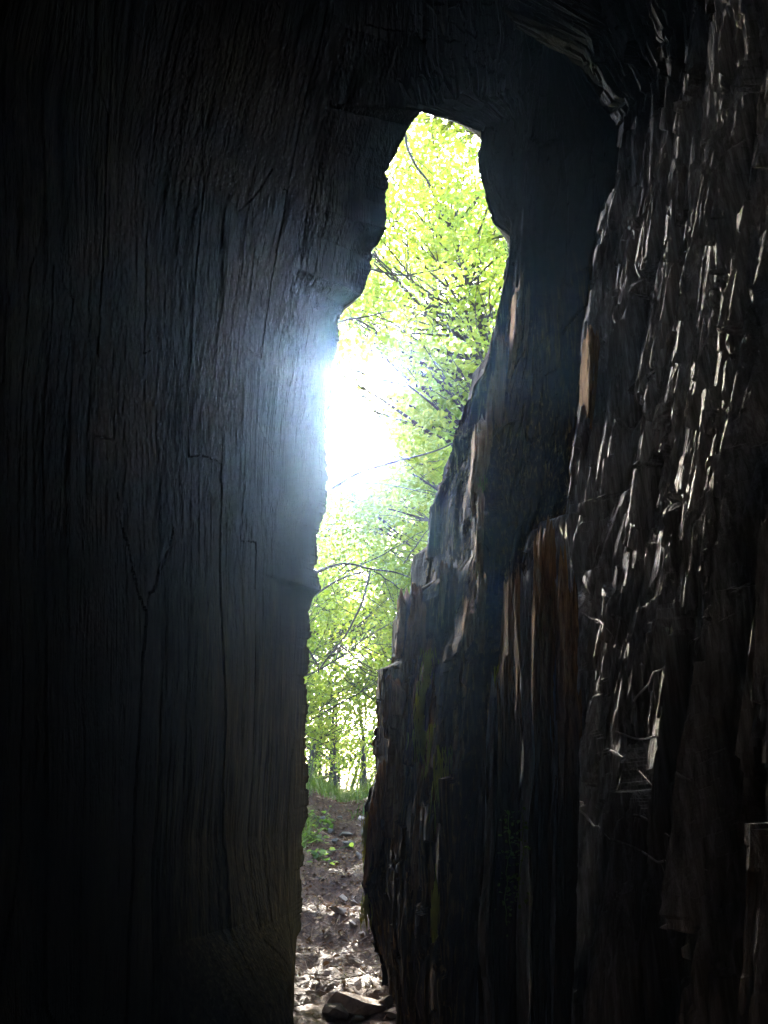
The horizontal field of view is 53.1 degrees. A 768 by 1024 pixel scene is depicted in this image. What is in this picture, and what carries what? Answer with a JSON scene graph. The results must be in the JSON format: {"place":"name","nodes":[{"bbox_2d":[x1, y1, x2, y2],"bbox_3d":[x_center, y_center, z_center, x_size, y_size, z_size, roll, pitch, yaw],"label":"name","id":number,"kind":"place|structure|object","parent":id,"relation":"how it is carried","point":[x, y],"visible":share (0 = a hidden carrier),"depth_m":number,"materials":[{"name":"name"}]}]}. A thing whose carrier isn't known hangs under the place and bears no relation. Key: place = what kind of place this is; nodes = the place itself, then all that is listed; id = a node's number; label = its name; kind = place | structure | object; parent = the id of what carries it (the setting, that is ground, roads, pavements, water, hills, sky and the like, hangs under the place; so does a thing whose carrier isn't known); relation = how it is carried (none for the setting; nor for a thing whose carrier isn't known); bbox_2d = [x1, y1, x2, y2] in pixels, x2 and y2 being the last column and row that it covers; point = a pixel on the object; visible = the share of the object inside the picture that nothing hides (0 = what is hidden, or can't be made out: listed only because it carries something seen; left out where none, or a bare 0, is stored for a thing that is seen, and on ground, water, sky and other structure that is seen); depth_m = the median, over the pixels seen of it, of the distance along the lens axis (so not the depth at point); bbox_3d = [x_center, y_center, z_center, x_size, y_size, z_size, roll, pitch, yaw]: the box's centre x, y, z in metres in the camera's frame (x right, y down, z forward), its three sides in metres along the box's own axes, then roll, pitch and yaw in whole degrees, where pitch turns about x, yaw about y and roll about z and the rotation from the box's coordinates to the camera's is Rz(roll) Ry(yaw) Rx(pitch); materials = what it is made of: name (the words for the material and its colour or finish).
{"place":"outdoors","nodes":[
{"label":"outdoors","id":0,"kind":"place"},
{"bbox_2d":[293,786,395,1023],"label":"ground","id":1,"kind":"structure","parent":0,"point":[302,1014],"depth_m":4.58,"materials":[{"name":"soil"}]},
{"bbox_2d":[302,823,329,842],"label":"bank plant","id":2,"kind":"object","parent":1,"relation":"on","point":[319,837],"visible":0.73,"depth_m":6.42,"materials":[{"name":"green plant"}]},
{"bbox_2d":[309,806,335,829],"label":"bank plant","id":3,"kind":"object","parent":1,"relation":"on","point":[326,820],"visible":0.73,"depth_m":7.16,"materials":[{"name":"green plant"}]},
{"bbox_2d":[307,660,342,771],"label":"sapling","id":4,"kind":"object","parent":1,"relation":"on","point":[316,751],"visible":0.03,"depth_m":14.05,"materials":[{"name":"green plant"}]},
{"bbox_2d":[304,842,353,864],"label":"bank plant","id":5,"kind":"object","parent":1,"relation":"on","point":[315,854],"visible":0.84,"depth_m":5.78,"materials":[{"name":"green plant"}]},
{"bbox_2d":[327,828,334,832],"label":"stone","id":6,"kind":"object","parent":1,"relation":"on","point":[329,830],"visible":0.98,"depth_m":7.06,"materials":[{"name":"grey stone"}]},
{"bbox_2d":[322,1003,348,1019],"bbox_3d":[-0.234,2.398,3.685,0.106,0.078,0.098,16,-25,-38],"label":"stone","id":7,"kind":"object","parent":1,"relation":"on","point":[335,1010],"visible":0.94,"depth_m":3.67,"materials":[{"name":"grey stone"}]},
{"bbox_2d":[301,750,375,864],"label":"grass","id":8,"kind":"structure","parent":1,"relation":"on","point":[357,793],"depth_m":9.21,"materials":[{"name":"green plant"}]},
{"bbox_2d":[330,907,346,914],"bbox_3d":[-0.286,2.483,4.790,0.107,0.048,0.050,0,-19,0],"label":"stone","id":9,"kind":"object","parent":1,"relation":"on","point":[340,910],"visible":1,"depth_m":4.78,"materials":[{"name":"grey stone"}]},
{"bbox_2d":[304,716,374,785],"bbox_3d":[-1.097,3.638,12.011,2.279,1.213,1.691,0,-19,0],"label":"shrub","id":10,"kind":"object","parent":1,"relation":"on","point":[347,758],"visible":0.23,"depth_m":11.86,"materials":[{"name":"green plant"}]},
{"bbox_2d":[307,724,374,785],"bbox_3d":[-0.860,5.083,16.152,2.197,1.694,1.510,-5,-20,13],"label":"shrub","id":11,"kind":"object","parent":1,"relation":"on","point":[343,755],"visible":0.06,"depth_m":16.10,"materials":[{"name":"green plant"}]},
{"bbox_2d":[308,631,375,790],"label":"sapling","id":12,"kind":"object","parent":1,"relation":"on","point":[333,759],"visible":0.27,"depth_m":10.63,"materials":[{"name":"green plant"}]},
{"bbox_2d":[315,508,371,672],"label":"broadleaf tree","id":13,"kind":"object","parent":1,"relation":"on","point":[332,552],"depth_m":22.60,"materials":[{"name":"green plant"}]},
{"bbox_2d":[339,894,347,900],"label":"stone","id":14,"kind":"object","parent":1,"relation":"on","point":[343,897],"visible":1,"depth_m":5.31,"materials":[{"name":"grey stone"}]},
{"bbox_2d":[339,832,352,837],"bbox_3d":[-0.345,2.946,7.022,0.129,0.051,0.089,0,-19,0],"label":"stone","id":15,"kind":"object","parent":1,"relation":"on","point":[345,834],"visible":0.89,"depth_m":6.99,"materials":[{"name":"grey stone"}]},
{"bbox_2d":[306,608,391,779],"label":"sapling","id":16,"kind":"object","parent":1,"relation":"on","point":[312,753],"visible":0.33,"depth_m":10.11,"materials":[{"name":"green plant"}]},
{"bbox_2d":[322,728,375,790],"bbox_3d":[-0.330,4.198,12.985,2.058,1.190,1.469,-8,-20,21],"label":"shrub","id":17,"kind":"object","parent":1,"relation":"on","point":[357,765],"visible":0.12,"depth_m":12.75,"materials":[{"name":"green plant"}]},
{"bbox_2d":[343,840,355,848],"bbox_3d":[-0.283,2.772,6.397,0.126,0.076,0.099,-6,-20,17],"label":"stone","id":18,"kind":"object","parent":1,"relation":"on","point":[346,843],"visible":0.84,"depth_m":6.37,"materials":[{"name":"grey stone"}]},
{"bbox_2d":[347,987,354,993],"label":"stone","id":19,"kind":"object","parent":1,"relation":"on","point":[350,990],"visible":0.31,"depth_m":3.88,"materials":[{"name":"beige stone"}]},
{"bbox_2d":[325,636,377,781],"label":"sapling","id":20,"kind":"object","parent":1,"relation":"on","point":[330,774],"visible":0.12,"depth_m":11.91,"materials":[{"name":"green plant"}]},
{"bbox_2d":[349,919,356,926],"bbox_3d":[-0.187,2.497,4.671,0.048,0.037,0.036,-10,-21,27],"label":"stone","id":21,"kind":"object","parent":1,"relation":"on","point":[352,923],"visible":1,"depth_m":4.66,"materials":[{"name":"grey stone"}]},
{"bbox_2d":[318,640,390,788],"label":"sapling","id":22,"kind":"object","parent":1,"relation":"on","point":[363,759],"visible":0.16,"depth_m":11.15,"materials":[{"name":"green plant"}]},
{"bbox_2d":[332,643,380,786],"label":"sapling","id":23,"kind":"object","parent":1,"relation":"on","point":[349,734],"visible":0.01,"depth_m":14.64,"materials":[{"name":"green plant"}]},
{"bbox_2d":[304,554,409,780],"bbox_3d":[-1.124,1.626,8.873,3.432,2.801,2.224,-6,-20,18],"label":"broadleaf tree","id":24,"kind":"object","parent":1,"relation":"on","point":[313,732],"visible":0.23,"depth_m":8.66,"materials":[{"name":"green plant"}]},
{"bbox_2d":[351,1015,364,1023],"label":"stone","id":25,"kind":"object","parent":1,"relation":"on","point":[356,1018],"visible":1,"depth_m":3.65,"materials":[{"name":"grey stone"}]},
{"bbox_2d":[327,991,390,1015],"bbox_3d":[-0.107,2.389,3.746,0.357,0.104,0.105,2,-19,-7],"label":"stone","id":26,"kind":"object","parent":1,"relation":"on","point":[352,1003],"visible":0.84,"depth_m":3.72,"materials":[{"name":"grey stone"}]},
{"bbox_2d":[356,851,362,859],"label":"stone","id":27,"kind":"object","parent":1,"relation":"on","point":[359,855],"visible":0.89,"depth_m":6.18,"materials":[{"name":"grey stone"}]},
{"bbox_2d":[307,538,427,752],"bbox_3d":[0.181,1.800,9.736,2.853,3.095,2.557,-7,-20,20],"label":"broadleaf tree","id":28,"kind":"object","parent":1,"relation":"on","point":[403,570],"visible":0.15,"depth_m":9.75,"materials":[{"name":"green plant"}]},
{"bbox_2d":[304,422,431,760],"bbox_3d":[-1.485,1.246,12.763,5.924,5.978,5.028,0,-19,0],"label":"broadleaf tree","id":29,"kind":"object","parent":1,"relation":"on","point":[333,463],"visible":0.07,"depth_m":12.12,"materials":[{"name":"green plant"}]},
{"bbox_2d":[310,459,429,733],"bbox_3d":[1.249,2.398,20.231,7.957,9.404,6.387,0,-19,0],"label":"broadleaf tree","id":30,"kind":"object","parent":1,"relation":"on","point":[353,540],"visible":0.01,"depth_m":19.81,"materials":[{"name":"green plant"}]},
{"bbox_2d":[350,650,391,789],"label":"sapling","id":31,"kind":"object","parent":1,"relation":"on","point":[373,728],"visible":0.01,"depth_m":13.47,"materials":[{"name":"green plant"}]},
{"bbox_2d":[355,637,387,785],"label":"sapling","id":32,"kind":"object","parent":1,"relation":"on","point":[370,739],"visible":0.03,"depth_m":12.38,"materials":[{"name":"green plant"}]},
{"bbox_2d":[0,0,767,1023],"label":"hollow tree","id":33,"kind":"object","parent":1,"relation":"on","point":[192,212],"visible":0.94,"depth_m":3.21,"materials":[{"name":"brown plant"}]},
{"bbox_2d":[359,475,498,942],"bbox_3d":[0.384,0.873,3.692,0.466,2.389,1.912,6,-20,-18],"label":"moss","id":34,"kind":"object","parent":33,"relation":"hanging from","point":[421,735],"visible":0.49,"depth_m":3.79,"materials":[{"name":"green plant"}]},
{"bbox_2d":[453,141,480,162],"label":"leafy sprig","id":35,"kind":"object","parent":33,"relation":"attached to","point":[477,142],"visible":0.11,"depth_m":5.45,"materials":[{"name":"green plant"}]},
{"bbox_2d":[472,225,504,260],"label":"leafy sprig","id":36,"kind":"object","parent":33,"relation":"hanging from","point":[490,240],"visible":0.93,"depth_m":5.44,"materials":[{"name":"green plant"}]},
{"bbox_2d":[494,810,519,936],"bbox_3d":[0.290,0.834,1.786,0.066,0.266,0.053,13,-23,-33],"label":"creeper","id":37,"kind":"object","parent":33,"relation":"attached to","point":[511,853],"visible":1,"depth_m":1.80,"materials":[{"name":"green plant"}]},
{"bbox_2d":[507,807,530,923],"bbox_3d":[0.313,0.818,1.786,0.059,0.251,0.061,0,-19,0],"label":"creeper","id":38,"kind":"object","parent":33,"relation":"attached to","point":[519,877],"visible":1,"depth_m":1.78,"materials":[{"name":"green plant"}]},
{"bbox_2d":[579,611,733,872],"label":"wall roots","id":39,"kind":"object","parent":33,"relation":"attached to","point":[679,775],"depth_m":1.79,"materials":[{"name":"brown wood"}]},
{"bbox_2d":[378,995,392,1005],"bbox_3d":[-0.010,2.440,3.809,0.084,0.101,0.121,13,-23,-33],"label":"stone","id":40,"kind":"object","parent":1,"relation":"on","point":[387,1000],"visible":0.57,"depth_m":3.77,"materials":[{"name":"grey stone"}]},
{"bbox_2d":[309,134,471,673],"bbox_3d":[-0.407,-0.705,7.122,2.756,6.769,1.580,0,-19,0],"label":"bare limbed tree","id":41,"kind":"object","parent":1,"relation":"on","point":[410,275],"visible":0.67,"depth_m":6.92,"materials":[{"name":"brown plant"}]},
{"bbox_2d":[387,1007,396,1017],"bbox_3d":[0.071,2.396,3.674,0.100,0.041,0.071,-13,-23,34],"label":"stone","id":42,"kind":"object","parent":1,"relation":"on","point":[391,1012],"visible":0.45,"depth_m":3.67,"materials":[{"name":"grey stone"}]},
{"bbox_2d":[313,360,473,707],"bbox_3d":[1.176,0.419,11.663,5.985,6.944,4.790,0,-19,0],"label":"broadleaf tree","id":43,"kind":"object","parent":1,"relation":"on","point":[378,531],"visible":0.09,"depth_m":11.42,"materials":[{"name":"green plant"}]},
{"bbox_2d":[326,123,503,535],"bbox_3d":[1.197,-1.757,16.626,8.313,14.406,5.852,0,-19,0],"label":"broadleaf tree","id":44,"kind":"object","parent":1,"relation":"on","point":[337,419],"visible":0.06,"depth_m":16.52,"materials":[{"name":"green plant"}]},
{"bbox_2d":[326,114,508,561],"bbox_3d":[1.006,-1.555,9.440,6.154,9.280,4.884,0,-19,0],"label":"broadleaf tree","id":45,"kind":"object","parent":1,"relation":"on","point":[443,390],"visible":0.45,"depth_m":9.24,"materials":[{"name":"green plant"}]},
{"bbox_2d":[411,113,444,143],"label":"leafy sprig","id":46,"kind":"object","parent":45,"relation":"attached to","point":[422,126],"visible":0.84,"depth_m":5.68,"materials":[{"name":"green plant"}]},
{"bbox_2d":[421,116,457,155],"bbox_3d":[0.404,-2.883,5.761,0.417,0.324,0.258,-17,-25,40],"label":"leafy sprig","id":47,"kind":"object","parent":45,"relation":"attached to","point":[440,121],"visible":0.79,"depth_m":5.72,"materials":[{"name":"green plant"}]},
{"bbox_2d":[433,124,479,157],"bbox_3d":[0.581,-2.837,5.777,0.317,0.340,0.309,12,-23,-32],"label":"leafy sprig","id":48,"kind":"object","parent":45,"relation":"attached to","point":[457,142],"visible":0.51,"depth_m":5.75,"materials":[{"name":"green plant"}]},
{"bbox_2d":[306,112,501,789],"label":"sky","id":49,"kind":"structure","parent":0,"point":[350,419],"materials":[{"name":"white"}]}
]}

